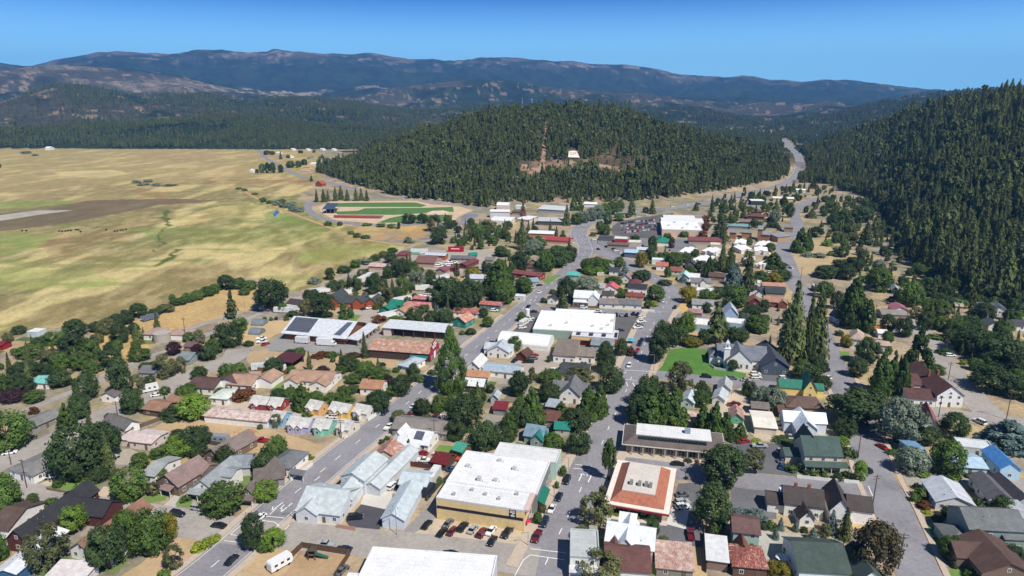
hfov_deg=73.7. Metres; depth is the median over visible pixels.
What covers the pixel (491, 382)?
yard
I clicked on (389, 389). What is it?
tree
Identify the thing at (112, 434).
tree
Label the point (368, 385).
house
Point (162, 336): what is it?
water tank
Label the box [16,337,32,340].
yard
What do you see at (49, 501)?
tree
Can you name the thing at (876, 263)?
tree
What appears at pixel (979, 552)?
house
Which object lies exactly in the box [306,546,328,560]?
play slide
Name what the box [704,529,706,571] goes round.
fence
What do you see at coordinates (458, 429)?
tree
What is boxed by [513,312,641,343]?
parking lot
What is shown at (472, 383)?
house
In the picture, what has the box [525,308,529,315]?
storage tank
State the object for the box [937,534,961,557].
tree
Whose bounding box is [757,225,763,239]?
apartment block
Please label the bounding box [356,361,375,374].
tree
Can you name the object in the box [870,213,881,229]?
fir tree
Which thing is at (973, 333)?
tree
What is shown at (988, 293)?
tree
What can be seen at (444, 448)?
lawn
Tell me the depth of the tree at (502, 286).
417.49 m
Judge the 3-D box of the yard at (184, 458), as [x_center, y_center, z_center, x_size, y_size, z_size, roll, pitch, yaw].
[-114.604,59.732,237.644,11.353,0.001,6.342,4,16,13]
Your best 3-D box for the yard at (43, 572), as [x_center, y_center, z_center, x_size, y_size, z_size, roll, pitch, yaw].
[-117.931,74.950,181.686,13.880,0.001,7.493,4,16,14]
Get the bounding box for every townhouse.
[679,247,696,253]
[693,255,715,262]
[701,247,720,255]
[734,239,746,245]
[734,244,751,253]
[754,241,769,246]
[754,246,767,254]
[755,260,769,268]
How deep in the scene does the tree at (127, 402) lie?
271.02 m
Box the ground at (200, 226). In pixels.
[0,108,1023,575]
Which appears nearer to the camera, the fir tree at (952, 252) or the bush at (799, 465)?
the bush at (799, 465)
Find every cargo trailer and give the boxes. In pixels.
[251,362,263,370]
[273,306,294,312]
[286,304,299,310]
[295,335,309,343]
[410,249,427,253]
[422,482,435,497]
[429,464,441,482]
[448,246,463,251]
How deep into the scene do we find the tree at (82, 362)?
400.52 m
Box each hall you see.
[347,546,496,575]
[754,340,790,375]
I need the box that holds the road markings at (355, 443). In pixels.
[178,235,591,575]
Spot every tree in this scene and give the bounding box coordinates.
[0,81,1023,286]
[0,82,994,296]
[0,82,1002,302]
[0,82,1011,298]
[0,83,1021,305]
[0,150,1023,541]
[0,372,11,390]
[0,388,26,403]
[0,408,36,453]
[0,471,23,510]
[0,532,10,559]
[1,79,1023,447]
[1,82,1023,381]
[1,151,1008,512]
[5,78,1023,471]
[5,150,1023,575]
[7,360,39,377]
[11,342,48,359]
[12,376,36,391]
[17,521,71,572]
[21,389,46,403]
[24,82,1023,364]
[31,348,70,367]
[35,363,52,375]
[39,331,64,344]
[44,497,57,507]
[45,368,73,386]
[55,403,77,430]
[56,334,85,357]
[58,502,88,532]
[61,318,87,334]
[65,391,89,413]
[68,396,91,418]
[69,372,100,399]
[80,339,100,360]
[82,419,123,463]
[83,521,128,568]
[84,466,109,484]
[89,355,103,366]
[103,355,132,392]
[107,313,125,324]
[107,464,149,502]
[108,468,119,479]
[111,508,135,533]
[118,389,143,414]
[119,392,140,411]
[121,309,134,323]
[124,506,175,555]
[126,347,150,361]
[128,303,148,317]
[128,374,144,394]
[128,452,150,467]
[129,324,145,344]
[137,394,143,410]
[145,481,158,496]
[148,445,164,458]
[151,353,177,379]
[154,512,179,539]
[156,468,167,477]
[157,406,178,419]
[159,433,192,457]
[161,543,183,570]
[163,84,1023,398]
[164,341,181,353]
[174,391,212,419]
[175,356,185,372]
[186,442,208,457]
[188,79,1023,415]
[188,289,204,299]
[188,365,208,377]
[189,343,204,359]
[192,329,205,343]
[197,479,246,518]
[200,285,216,295]
[200,345,217,359]
[205,334,223,354]
[213,321,244,346]
[213,443,235,463]
[217,274,233,289]
[224,289,238,318]
[231,277,244,288]
[231,317,247,330]
[239,511,264,549]
[241,280,257,289]
[249,450,273,469]
[251,277,288,309]
[252,478,278,502]
[255,541,270,552]
[260,526,288,551]
[263,434,287,456]
[269,388,285,397]
[269,414,282,427]
[272,388,283,395]
[283,389,294,400]
[286,386,295,397]
[290,386,310,412]
[291,383,309,404]
[298,297,312,314]
[302,290,314,300]
[308,392,324,400]
[309,291,335,317]
[310,390,323,398]
[314,190,318,201]
[315,365,329,370]
[320,189,327,201]
[323,392,340,406]
[324,268,335,279]
[332,187,337,200]
[337,186,344,199]
[337,349,342,364]
[339,301,346,313]
[339,394,355,403]
[344,189,350,200]
[344,276,359,292]
[344,372,364,383]
[347,307,354,318]
[352,188,358,200]
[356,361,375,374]
[358,188,364,200]
[363,390,390,412]
[364,189,369,200]
[365,272,383,290]
[367,366,390,379]
[367,389,391,408]
[375,281,384,291]
[380,286,393,302]
[383,375,393,385]
[386,385,400,395]
[387,315,405,321]
[390,257,409,276]
[390,409,406,418]
[391,373,412,396]
[392,411,401,422]
[395,275,410,293]
[401,213,416,223]
[403,306,423,321]
[406,362,420,381]
[408,269,425,287]
[413,397,430,415]
[424,310,438,322]
[425,269,436,284]
[426,213,441,230]
[429,227,447,243]
[430,276,460,304]
[431,395,443,413]
[432,394,445,408]
[433,324,467,395]
[436,308,454,323]
[443,392,484,431]
[443,420,467,441]
[451,287,474,307]
[460,279,483,305]
[463,267,480,273]
[464,419,500,451]
[467,280,484,306]
[470,223,484,233]
[473,381,484,410]
[481,219,496,232]
[481,315,493,326]
[484,258,507,293]
[484,425,513,448]
[485,259,514,282]
[490,280,515,303]
[492,278,515,303]
[494,245,506,255]
[501,221,507,238]
[502,410,519,428]
[505,421,518,440]
[507,336,522,351]
[507,370,529,395]
[510,400,528,425]
[511,250,528,269]
[514,276,524,288]
[515,218,527,250]
[516,277,533,292]
[519,197,526,216]
[519,386,543,424]
[522,389,546,427]
[524,238,543,253]
[528,367,537,378]
[533,512,542,523]
[536,248,554,271]
[536,368,563,382]
[536,381,560,399]
[540,383,560,400]
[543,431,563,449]
[549,245,570,266]
[555,276,577,301]
[555,288,567,308]
[555,401,565,420]
[559,406,594,430]
[562,204,571,225]
[563,245,577,261]
[563,365,594,382]
[566,429,593,454]
[569,195,577,210]
[571,212,583,224]
[575,275,600,290]
[575,524,588,528]
[576,385,601,421]
[577,197,583,210]
[578,491,614,527]
[579,210,590,221]
[579,547,622,575]
[580,258,596,270]
[580,259,594,271]
[580,392,595,422]
[581,265,604,274]
[586,207,598,220]
[592,385,609,420]
[594,205,604,218]
[594,259,609,272]
[595,347,615,371]
[595,362,625,393]
[598,485,607,497]
[601,438,617,479]
[602,203,611,215]
[604,276,622,285]
[608,200,619,213]
[613,257,624,266]
[614,338,628,354]
[618,262,629,275]
[625,394,648,424]
[627,196,635,214]
[629,383,652,412]
[631,270,649,282]
[632,387,661,424]
[634,251,648,267]
[638,373,660,391]
[641,269,651,279]
[645,284,665,300]
[645,516,659,535]
[647,198,656,213]
[648,330,669,362]
[650,382,676,425]
[653,319,671,335]
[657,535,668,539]
[659,387,690,427]
[663,252,683,266]
[665,324,682,346]
[665,360,693,391]
[672,323,690,343]
[678,285,697,302]
[679,275,686,282]
[679,311,696,331]
[680,336,702,347]
[689,481,733,534]
[692,382,712,400]
[692,404,711,430]
[693,202,699,210]
[694,389,710,407]
[697,329,710,343]
[699,288,715,298]
[699,442,749,488]
[702,255,713,277]
[703,401,725,435]
[707,301,728,342]
[710,201,714,212]
[713,215,730,241]
[715,243,728,272]
[719,284,748,307]
[719,412,736,440]
[723,264,741,290]
[726,263,743,282]
[726,326,749,342]
[726,359,738,370]
[727,245,733,264]
[728,195,733,209]
[734,422,747,438]
[738,194,742,207]
[740,251,753,295]
[741,205,746,218]
[741,250,754,265]
[741,304,763,315]
[741,379,757,396]
[743,447,765,469]
[745,314,769,330]
[751,257,757,286]
[751,386,773,401]
[754,270,767,281]
[762,385,787,409]
[763,252,783,269]
[767,272,781,281]
[767,559,791,575]
[769,209,780,221]
[771,268,793,281]
[771,527,779,540]
[774,305,795,364]
[776,517,784,532]
[777,280,808,365]
[789,227,812,253]
[790,363,824,381]
[791,519,799,532]
[795,291,817,361]
[802,227,814,250]
[806,527,818,537]
[807,208,817,218]
[807,284,831,360]
[808,354,828,372]
[809,226,823,236]
[813,280,835,297]
[814,375,832,390]
[815,265,838,277]
[819,523,831,537]
[822,509,838,536]
[826,201,841,212]
[829,290,844,308]
[829,415,858,437]
[830,231,847,241]
[834,276,870,327]
[835,506,852,542]
[837,265,857,279]
[838,208,852,220]
[840,312,858,328]
[840,334,853,346]
[844,220,859,236]
[844,257,865,271]
[847,356,868,377]
[851,205,875,222]
[852,460,868,480]
[854,336,884,364]
[856,221,873,244]
[857,299,876,333]
[861,266,893,291]
[867,350,894,395]
[867,387,892,418]
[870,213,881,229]
[871,259,885,267]
[873,396,934,441]
[879,350,899,396]
[880,313,897,330]
[892,355,911,397]
[892,444,931,476]
[895,280,926,306]
[896,316,913,336]
[900,328,935,369]
[908,306,922,318]
[915,310,935,329]
[918,425,942,443]
[926,237,938,265]
[926,249,934,267]
[929,293,952,305]
[929,438,968,477]
[931,363,946,375]
[932,237,960,284]
[932,246,944,269]
[933,307,961,328]
[937,410,972,438]
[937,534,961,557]
[940,505,948,517]
[941,250,955,282]
[942,239,951,265]
[950,298,971,307]
[952,322,995,352]
[956,254,964,269]
[957,258,964,280]
[959,240,971,264]
[960,314,984,326]
[961,254,978,289]
[961,263,967,281]
[967,251,974,269]
[967,362,1012,393]
[968,230,978,259]
[971,302,998,318]
[971,333,1023,366]
[973,259,987,284]
[973,419,1023,457]
[977,242,996,276]
[983,255,989,283]
[984,287,1006,300]
[986,263,997,285]
[987,254,996,279]
[988,258,996,281]
[990,495,1016,507]
[991,241,997,253]
[995,247,1003,270]
[996,243,1017,290]
[999,374,1023,400]
[1001,290,1019,300]
[1002,244,1007,257]
[1004,351,1023,370]
[1007,543,1023,560]
[1015,231,1023,267]
[1021,269,1023,291]
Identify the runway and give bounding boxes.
[0,210,71,220]
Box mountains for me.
[0,49,982,149]
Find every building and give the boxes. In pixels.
[396,250,410,258]
[436,265,449,274]
[489,209,509,217]
[489,216,514,225]
[496,202,509,209]
[511,209,520,214]
[517,215,537,222]
[537,217,563,225]
[538,205,569,213]
[552,338,580,362]
[576,347,596,362]
[584,202,597,206]
[622,423,724,460]
[694,318,709,330]
[710,242,720,248]
[726,317,744,328]
[728,223,750,228]
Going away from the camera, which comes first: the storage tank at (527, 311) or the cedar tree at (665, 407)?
the cedar tree at (665, 407)
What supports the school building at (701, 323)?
on the ground at (200, 226)
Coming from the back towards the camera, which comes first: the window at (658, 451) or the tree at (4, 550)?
the window at (658, 451)
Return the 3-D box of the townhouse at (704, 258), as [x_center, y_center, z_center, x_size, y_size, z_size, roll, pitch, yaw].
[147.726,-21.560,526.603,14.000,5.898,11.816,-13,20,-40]
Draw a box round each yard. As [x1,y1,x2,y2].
[0,552,15,564]
[11,341,27,345]
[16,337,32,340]
[36,557,69,575]
[62,374,79,381]
[70,556,132,572]
[112,449,138,464]
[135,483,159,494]
[142,340,155,344]
[173,455,191,464]
[237,475,252,487]
[279,311,303,315]
[337,309,381,323]
[386,468,443,493]
[390,370,411,375]
[408,250,497,275]
[415,448,457,463]
[415,518,521,543]
[482,403,492,408]
[484,415,503,421]
[487,381,495,385]
[489,378,508,384]
[495,390,507,398]
[508,349,560,374]
[568,404,576,408]
[599,538,654,554]
[599,560,655,575]
[681,407,709,412]
[719,387,749,437]
[722,411,786,442]
[758,530,842,559]
[929,510,947,519]
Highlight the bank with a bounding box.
[605,460,676,519]
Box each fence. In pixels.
[125,416,162,433]
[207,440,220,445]
[248,367,286,374]
[278,541,349,575]
[290,462,312,480]
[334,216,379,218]
[368,410,380,420]
[410,461,430,468]
[426,471,451,500]
[569,305,597,307]
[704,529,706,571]
[710,364,725,370]
[797,474,858,482]
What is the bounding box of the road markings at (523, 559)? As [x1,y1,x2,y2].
[224,299,872,574]
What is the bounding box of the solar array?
[140,312,159,320]
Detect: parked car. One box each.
[1,449,17,455]
[43,473,57,479]
[150,392,161,396]
[169,508,185,517]
[189,502,204,510]
[210,521,226,528]
[223,553,239,565]
[258,512,266,520]
[325,414,336,418]
[333,563,350,575]
[337,545,352,551]
[347,512,362,520]
[380,409,388,415]
[386,481,397,490]
[407,411,415,414]
[418,450,428,455]
[420,519,432,529]
[435,526,448,537]
[437,414,447,418]
[442,518,454,527]
[446,466,454,471]
[446,525,456,535]
[456,521,468,532]
[467,523,478,534]
[475,527,487,538]
[485,525,496,535]
[486,535,497,546]
[539,515,549,527]
[547,503,556,513]
[554,492,562,501]
[562,474,570,484]
[671,460,684,466]
[674,491,689,497]
[674,497,690,502]
[674,502,690,509]
[701,373,711,377]
[727,375,737,379]
[738,438,750,442]
[744,468,757,473]
[750,371,760,374]
[750,374,761,378]
[776,457,784,462]
[778,375,789,378]
[778,462,785,469]
[786,432,793,438]
[866,467,873,473]
[875,443,888,449]
[944,353,955,356]
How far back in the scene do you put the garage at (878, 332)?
360.73 m
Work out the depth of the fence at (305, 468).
229.93 m
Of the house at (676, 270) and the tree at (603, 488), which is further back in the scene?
the house at (676, 270)
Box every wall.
[46,487,66,492]
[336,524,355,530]
[641,309,654,311]
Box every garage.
[380,469,433,529]
[598,235,613,240]
[749,410,777,435]
[776,404,794,417]
[875,329,886,337]
[967,470,1013,504]
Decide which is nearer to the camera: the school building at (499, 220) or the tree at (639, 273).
the tree at (639, 273)
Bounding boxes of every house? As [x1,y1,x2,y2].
[0,500,45,538]
[7,446,77,483]
[7,479,123,551]
[28,409,58,433]
[67,497,153,564]
[100,381,133,402]
[102,413,140,433]
[120,429,169,450]
[137,365,163,377]
[141,393,207,416]
[141,456,181,482]
[143,327,196,339]
[154,455,217,498]
[175,351,201,365]
[183,341,201,350]
[185,456,242,501]
[190,371,244,394]
[202,428,258,461]
[209,388,236,404]
[226,368,283,389]
[231,453,255,475]
[240,456,278,507]
[253,464,284,485]
[277,449,309,482]
[282,369,341,392]
[294,476,362,523]
[331,288,384,309]
[339,444,419,496]
[359,376,388,394]
[377,439,403,458]
[393,423,438,451]
[394,304,414,315]
[396,356,425,372]
[453,307,480,317]
[460,377,486,391]
[464,274,484,281]
[466,369,490,382]
[467,353,487,369]
[483,339,514,358]
[483,362,524,378]
[523,423,548,446]
[526,264,542,271]
[528,257,537,263]
[530,277,539,285]
[542,409,561,426]
[547,293,558,303]
[552,374,590,403]
[553,421,570,435]
[559,362,591,378]
[567,272,579,278]
[569,528,603,575]
[573,290,599,305]
[590,337,614,350]
[596,283,605,291]
[599,298,618,308]
[601,290,614,297]
[604,511,656,562]
[604,535,651,575]
[605,281,618,292]
[609,267,620,275]
[618,298,641,309]
[621,272,632,282]
[625,292,645,300]
[627,278,641,283]
[627,283,647,294]
[652,257,663,263]
[656,262,668,269]
[670,266,683,274]
[677,270,700,281]
[681,387,695,408]
[684,410,698,427]
[685,258,695,268]
[690,277,711,286]
[691,298,713,309]
[696,287,712,295]
[708,272,725,280]
[711,387,728,405]
[717,376,732,395]
[722,302,738,319]
[728,404,744,423]
[728,543,768,575]
[729,513,760,547]
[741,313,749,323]
[747,294,760,304]
[748,285,764,297]
[760,282,785,288]
[762,295,787,308]
[764,286,785,295]
[764,288,784,296]
[765,478,874,525]
[776,370,824,396]
[779,406,827,437]
[780,423,849,474]
[781,536,881,575]
[783,395,824,411]
[829,309,848,323]
[849,329,890,350]
[875,309,907,318]
[887,302,908,314]
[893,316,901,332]
[898,385,937,406]
[898,439,932,470]
[909,360,965,406]
[920,401,939,429]
[921,475,975,509]
[933,505,1023,548]
[944,529,1023,575]
[946,453,989,473]
[953,437,990,456]
[954,302,963,310]
[973,301,1005,314]
[981,317,994,330]
[990,471,1023,504]
[1008,319,1023,330]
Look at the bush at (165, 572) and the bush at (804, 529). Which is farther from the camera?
the bush at (804, 529)
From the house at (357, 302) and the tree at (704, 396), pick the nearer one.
the tree at (704, 396)
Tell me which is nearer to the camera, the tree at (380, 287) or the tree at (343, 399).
the tree at (343, 399)
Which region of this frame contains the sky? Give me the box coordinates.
[0,0,1023,90]
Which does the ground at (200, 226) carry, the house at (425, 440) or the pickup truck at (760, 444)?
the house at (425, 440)
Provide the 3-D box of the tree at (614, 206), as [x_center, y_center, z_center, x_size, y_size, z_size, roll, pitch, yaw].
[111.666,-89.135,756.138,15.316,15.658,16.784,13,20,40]
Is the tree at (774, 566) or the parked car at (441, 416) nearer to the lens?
the tree at (774, 566)
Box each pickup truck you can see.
[256,336,266,339]
[256,339,267,342]
[257,436,269,442]
[316,539,336,546]
[383,422,392,430]
[416,456,430,462]
[500,526,513,538]
[523,359,534,362]
[531,529,542,542]
[686,527,694,540]
[727,401,740,405]
[751,442,767,447]
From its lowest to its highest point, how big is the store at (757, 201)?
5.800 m
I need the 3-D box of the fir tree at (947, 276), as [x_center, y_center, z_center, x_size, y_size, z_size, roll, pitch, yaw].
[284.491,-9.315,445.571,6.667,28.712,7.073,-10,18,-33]
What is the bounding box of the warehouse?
[497,331,553,350]
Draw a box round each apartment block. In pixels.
[511,269,544,280]
[729,229,737,238]
[741,229,752,237]
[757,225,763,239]
[761,231,771,240]
[770,232,789,241]
[784,224,793,231]
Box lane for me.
[185,311,240,328]
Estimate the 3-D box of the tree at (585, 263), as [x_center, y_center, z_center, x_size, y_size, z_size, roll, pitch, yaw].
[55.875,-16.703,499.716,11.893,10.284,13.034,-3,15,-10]
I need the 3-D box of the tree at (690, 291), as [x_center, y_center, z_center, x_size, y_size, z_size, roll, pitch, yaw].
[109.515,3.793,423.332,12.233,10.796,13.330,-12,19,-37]
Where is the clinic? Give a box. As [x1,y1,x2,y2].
[528,230,554,237]
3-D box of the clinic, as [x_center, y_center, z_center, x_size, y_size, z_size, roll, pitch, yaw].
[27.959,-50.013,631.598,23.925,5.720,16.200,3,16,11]
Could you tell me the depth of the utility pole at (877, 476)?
208.10 m
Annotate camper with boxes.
[140,382,158,392]
[210,432,230,442]
[266,550,292,572]
[519,318,528,325]
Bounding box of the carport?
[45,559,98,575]
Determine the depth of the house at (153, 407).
272.02 m
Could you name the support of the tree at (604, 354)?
on the ground at (200, 226)
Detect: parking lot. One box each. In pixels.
[264,329,382,354]
[346,504,384,528]
[361,491,392,508]
[457,335,470,346]
[461,214,477,227]
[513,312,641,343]
[592,238,652,255]
[603,519,702,546]
[612,212,673,237]
[666,239,696,251]
[667,507,688,528]
[671,482,700,533]
[730,442,796,475]
[730,487,776,518]
[760,374,794,381]
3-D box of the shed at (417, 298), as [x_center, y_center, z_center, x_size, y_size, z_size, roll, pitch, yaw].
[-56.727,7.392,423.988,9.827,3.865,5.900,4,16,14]
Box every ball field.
[319,201,472,223]
[334,215,383,218]
[336,202,425,206]
[336,207,453,214]
[378,215,452,222]
[428,210,447,213]
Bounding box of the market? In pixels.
[533,308,615,339]
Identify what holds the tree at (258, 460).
on the ground at (200, 226)
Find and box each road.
[0,348,250,471]
[9,477,540,575]
[175,244,591,575]
[258,150,365,190]
[304,200,476,225]
[513,248,679,575]
[532,305,707,318]
[570,138,804,248]
[607,456,881,497]
[629,368,841,393]
[776,195,941,575]
[884,404,1023,425]
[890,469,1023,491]
[904,318,1013,428]
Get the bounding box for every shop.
[607,242,629,248]
[614,236,627,242]
[629,240,640,246]
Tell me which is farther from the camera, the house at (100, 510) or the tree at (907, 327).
the tree at (907, 327)
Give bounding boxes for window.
[614,507,661,518]
[634,446,640,451]
[645,447,651,452]
[656,448,662,454]
[667,449,673,455]
[678,450,684,456]
[689,452,695,457]
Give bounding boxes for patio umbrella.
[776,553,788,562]
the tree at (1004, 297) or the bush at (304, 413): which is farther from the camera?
the tree at (1004, 297)
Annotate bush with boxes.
[19,151,30,153]
[28,406,40,414]
[51,480,62,488]
[73,478,96,488]
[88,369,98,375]
[136,183,149,185]
[157,567,171,575]
[162,184,178,186]
[163,413,181,422]
[179,494,191,503]
[190,540,207,553]
[199,537,215,548]
[210,533,221,542]
[230,388,249,403]
[241,340,253,346]
[244,387,255,395]
[271,200,279,205]
[279,202,289,207]
[283,201,296,205]
[284,310,297,317]
[288,205,295,210]
[292,207,304,211]
[302,411,313,416]
[306,276,321,284]
[311,350,328,359]
[323,221,331,225]
[324,351,338,357]
[338,313,348,319]
[344,352,359,357]
[353,233,360,237]
[359,257,372,264]
[360,235,370,238]
[371,315,386,323]
[387,223,396,228]
[404,237,415,243]
[418,375,425,382]
[427,369,436,375]
[436,476,442,484]
[459,330,466,334]
[626,345,634,356]
[629,234,639,239]
[651,300,658,306]
[656,279,672,285]
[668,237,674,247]
[683,458,691,463]
[697,231,707,236]
[701,223,708,230]
[702,215,709,222]
[716,362,723,367]
[726,437,741,443]
[732,507,745,513]
[743,509,752,514]
[749,508,762,519]
[751,438,762,442]
[760,516,768,523]
[766,519,776,531]
[771,434,794,446]
[782,462,797,472]
[796,462,803,471]
[800,251,814,257]
[800,526,808,533]
[801,468,810,475]
[808,467,819,476]
[813,252,827,258]
[820,469,828,477]
[821,240,833,246]
[832,246,839,252]
[832,472,844,481]
[834,329,844,336]
[839,435,849,446]
[841,446,858,459]
[842,470,851,478]
[886,296,897,301]
[887,449,900,455]
[909,492,920,502]
[910,487,928,501]
[914,470,931,477]
[915,500,931,510]
[920,508,932,514]
[926,333,944,340]
[930,514,944,522]
[934,348,956,354]
[947,472,962,480]
[949,560,958,568]
[959,359,967,364]
[962,567,978,575]
[972,497,987,506]
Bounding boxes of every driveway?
[41,477,61,485]
[98,486,109,496]
[164,495,181,506]
[216,400,292,412]
[293,413,363,424]
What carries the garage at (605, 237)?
on the ground at (200, 226)
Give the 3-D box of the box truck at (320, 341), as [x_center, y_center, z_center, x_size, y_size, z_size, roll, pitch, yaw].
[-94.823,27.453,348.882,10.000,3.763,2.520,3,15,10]
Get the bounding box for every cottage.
[249,395,270,410]
[267,397,289,410]
[269,410,292,427]
[286,416,314,434]
[304,399,329,415]
[312,418,337,436]
[327,401,354,418]
[335,418,360,436]
[352,403,375,420]
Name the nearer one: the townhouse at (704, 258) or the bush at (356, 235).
the townhouse at (704, 258)
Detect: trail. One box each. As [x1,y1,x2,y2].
[4,234,462,419]
[220,183,420,244]
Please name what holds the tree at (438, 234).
on the ground at (200, 226)
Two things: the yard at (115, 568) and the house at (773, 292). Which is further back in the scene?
the house at (773, 292)
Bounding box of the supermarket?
[660,215,703,236]
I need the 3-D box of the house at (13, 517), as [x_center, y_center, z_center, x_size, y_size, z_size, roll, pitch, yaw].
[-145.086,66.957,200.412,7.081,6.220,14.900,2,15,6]
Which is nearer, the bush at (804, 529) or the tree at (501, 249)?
the bush at (804, 529)
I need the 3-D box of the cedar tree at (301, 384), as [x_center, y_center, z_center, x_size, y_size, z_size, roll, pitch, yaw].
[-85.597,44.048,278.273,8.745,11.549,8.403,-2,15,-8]
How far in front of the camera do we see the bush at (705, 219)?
701.71 m
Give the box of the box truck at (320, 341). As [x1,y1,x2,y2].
[316,337,336,345]
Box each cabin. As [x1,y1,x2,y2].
[32,375,51,388]
[890,283,898,293]
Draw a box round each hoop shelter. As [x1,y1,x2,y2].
[248,327,265,334]
[251,319,267,325]
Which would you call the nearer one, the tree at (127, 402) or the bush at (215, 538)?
the bush at (215, 538)
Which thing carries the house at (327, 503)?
on the ground at (200, 226)
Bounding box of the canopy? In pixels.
[637,247,647,252]
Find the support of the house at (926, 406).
on the ground at (200, 226)
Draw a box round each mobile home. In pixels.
[310,287,332,292]
[345,287,353,293]
[357,272,374,282]
[377,309,396,316]
[393,295,411,300]
[415,284,429,290]
[425,273,449,281]
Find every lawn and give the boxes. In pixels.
[45,479,98,489]
[112,493,167,502]
[175,497,192,506]
[272,382,307,389]
[337,314,360,320]
[434,445,452,452]
[543,275,560,284]
[657,347,745,378]
[839,351,849,361]
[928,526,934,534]
[948,568,966,575]
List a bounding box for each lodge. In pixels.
[739,219,751,223]
[747,213,764,219]
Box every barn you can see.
[281,316,379,345]
[286,298,310,310]
[315,180,325,186]
[367,338,438,361]
[452,311,475,327]
[516,347,533,360]
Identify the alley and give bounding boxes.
[404,451,481,532]
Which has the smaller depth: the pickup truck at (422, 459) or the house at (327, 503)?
the house at (327, 503)
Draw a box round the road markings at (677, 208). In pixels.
[570,140,796,247]
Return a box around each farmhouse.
[300,170,311,172]
[303,165,312,168]
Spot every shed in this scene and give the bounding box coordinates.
[0,341,12,350]
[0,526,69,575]
[26,328,45,336]
[202,406,271,427]
[275,351,304,366]
[368,263,388,270]
[381,319,452,338]
[411,295,429,301]
[430,451,456,470]
[450,264,459,271]
[451,441,471,456]
[458,258,479,268]
[484,257,495,262]
[490,389,501,402]
[492,400,509,415]
[545,398,560,409]
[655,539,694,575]
[688,308,702,317]
[704,533,729,571]
[750,401,769,410]
[793,501,816,526]
[980,444,1022,479]
[1008,499,1023,519]
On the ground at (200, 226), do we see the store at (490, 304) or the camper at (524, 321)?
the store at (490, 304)
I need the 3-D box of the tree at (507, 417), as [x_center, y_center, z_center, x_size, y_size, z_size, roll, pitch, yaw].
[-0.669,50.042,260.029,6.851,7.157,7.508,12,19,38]
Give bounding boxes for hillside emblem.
[568,150,579,157]
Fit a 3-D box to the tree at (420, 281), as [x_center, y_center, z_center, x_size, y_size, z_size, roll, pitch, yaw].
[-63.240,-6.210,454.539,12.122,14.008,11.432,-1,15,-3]
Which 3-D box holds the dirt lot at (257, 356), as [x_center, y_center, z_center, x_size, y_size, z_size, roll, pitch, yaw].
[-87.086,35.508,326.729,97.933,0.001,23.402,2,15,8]
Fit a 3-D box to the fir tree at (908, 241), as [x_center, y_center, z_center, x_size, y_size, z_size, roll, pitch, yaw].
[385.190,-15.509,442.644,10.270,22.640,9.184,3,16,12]
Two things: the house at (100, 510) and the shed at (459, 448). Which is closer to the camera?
the house at (100, 510)
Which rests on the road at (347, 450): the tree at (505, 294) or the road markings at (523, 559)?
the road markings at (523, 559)
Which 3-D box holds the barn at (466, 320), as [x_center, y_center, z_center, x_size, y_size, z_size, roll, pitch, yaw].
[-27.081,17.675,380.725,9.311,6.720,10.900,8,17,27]
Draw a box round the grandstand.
[322,203,338,213]
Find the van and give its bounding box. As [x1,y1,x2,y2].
[972,417,987,424]
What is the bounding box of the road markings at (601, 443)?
[545,256,668,564]
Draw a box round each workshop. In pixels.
[378,299,406,312]
[403,301,433,309]
[415,255,441,267]
[425,252,448,259]
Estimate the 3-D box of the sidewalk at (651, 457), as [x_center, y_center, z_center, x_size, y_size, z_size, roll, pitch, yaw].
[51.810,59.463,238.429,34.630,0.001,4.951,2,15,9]
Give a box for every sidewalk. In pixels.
[170,314,502,575]
[226,317,526,575]
[291,519,340,525]
[506,307,650,567]
[567,307,679,575]
[601,515,666,525]
[611,452,704,464]
[822,372,892,569]
[847,364,950,575]
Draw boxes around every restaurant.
[545,236,573,244]
[657,236,668,245]
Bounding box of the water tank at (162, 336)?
[152,330,170,342]
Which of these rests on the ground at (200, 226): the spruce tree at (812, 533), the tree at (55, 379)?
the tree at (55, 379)
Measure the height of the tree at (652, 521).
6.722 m
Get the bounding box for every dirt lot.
[121,536,199,575]
[151,419,330,458]
[237,320,289,343]
[242,548,299,575]
[247,350,429,371]
[284,551,344,575]
[481,247,515,252]
[679,303,691,311]
[692,546,706,575]
[793,242,833,274]
[850,523,862,530]
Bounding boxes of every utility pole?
[18,459,27,487]
[873,475,880,503]
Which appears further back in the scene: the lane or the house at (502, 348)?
the lane
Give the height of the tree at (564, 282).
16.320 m
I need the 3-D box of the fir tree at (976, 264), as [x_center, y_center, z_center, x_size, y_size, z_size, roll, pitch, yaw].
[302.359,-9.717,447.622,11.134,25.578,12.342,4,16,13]
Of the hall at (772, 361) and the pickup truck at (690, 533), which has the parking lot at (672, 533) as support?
the pickup truck at (690, 533)
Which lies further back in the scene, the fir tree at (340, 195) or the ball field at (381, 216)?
the fir tree at (340, 195)
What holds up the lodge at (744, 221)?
on the ground at (200, 226)
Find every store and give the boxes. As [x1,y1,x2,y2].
[436,480,534,531]
[446,450,549,513]
[479,300,502,309]
[493,442,560,479]
[571,330,618,345]
[624,249,639,257]
[749,199,764,204]
[772,196,793,201]
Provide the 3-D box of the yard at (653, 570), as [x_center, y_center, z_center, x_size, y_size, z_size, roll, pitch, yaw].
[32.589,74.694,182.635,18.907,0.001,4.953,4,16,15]
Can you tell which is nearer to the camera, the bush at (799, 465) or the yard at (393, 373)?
the bush at (799, 465)
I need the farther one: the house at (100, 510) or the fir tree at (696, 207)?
the fir tree at (696, 207)
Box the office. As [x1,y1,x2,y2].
[450,255,477,261]
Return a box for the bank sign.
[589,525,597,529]
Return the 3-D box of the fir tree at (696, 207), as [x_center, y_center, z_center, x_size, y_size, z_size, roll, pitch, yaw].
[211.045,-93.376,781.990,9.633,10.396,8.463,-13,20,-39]
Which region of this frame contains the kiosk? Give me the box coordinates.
[515,294,525,301]
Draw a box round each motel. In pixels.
[391,415,453,440]
[687,236,721,244]
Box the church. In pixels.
[707,340,766,371]

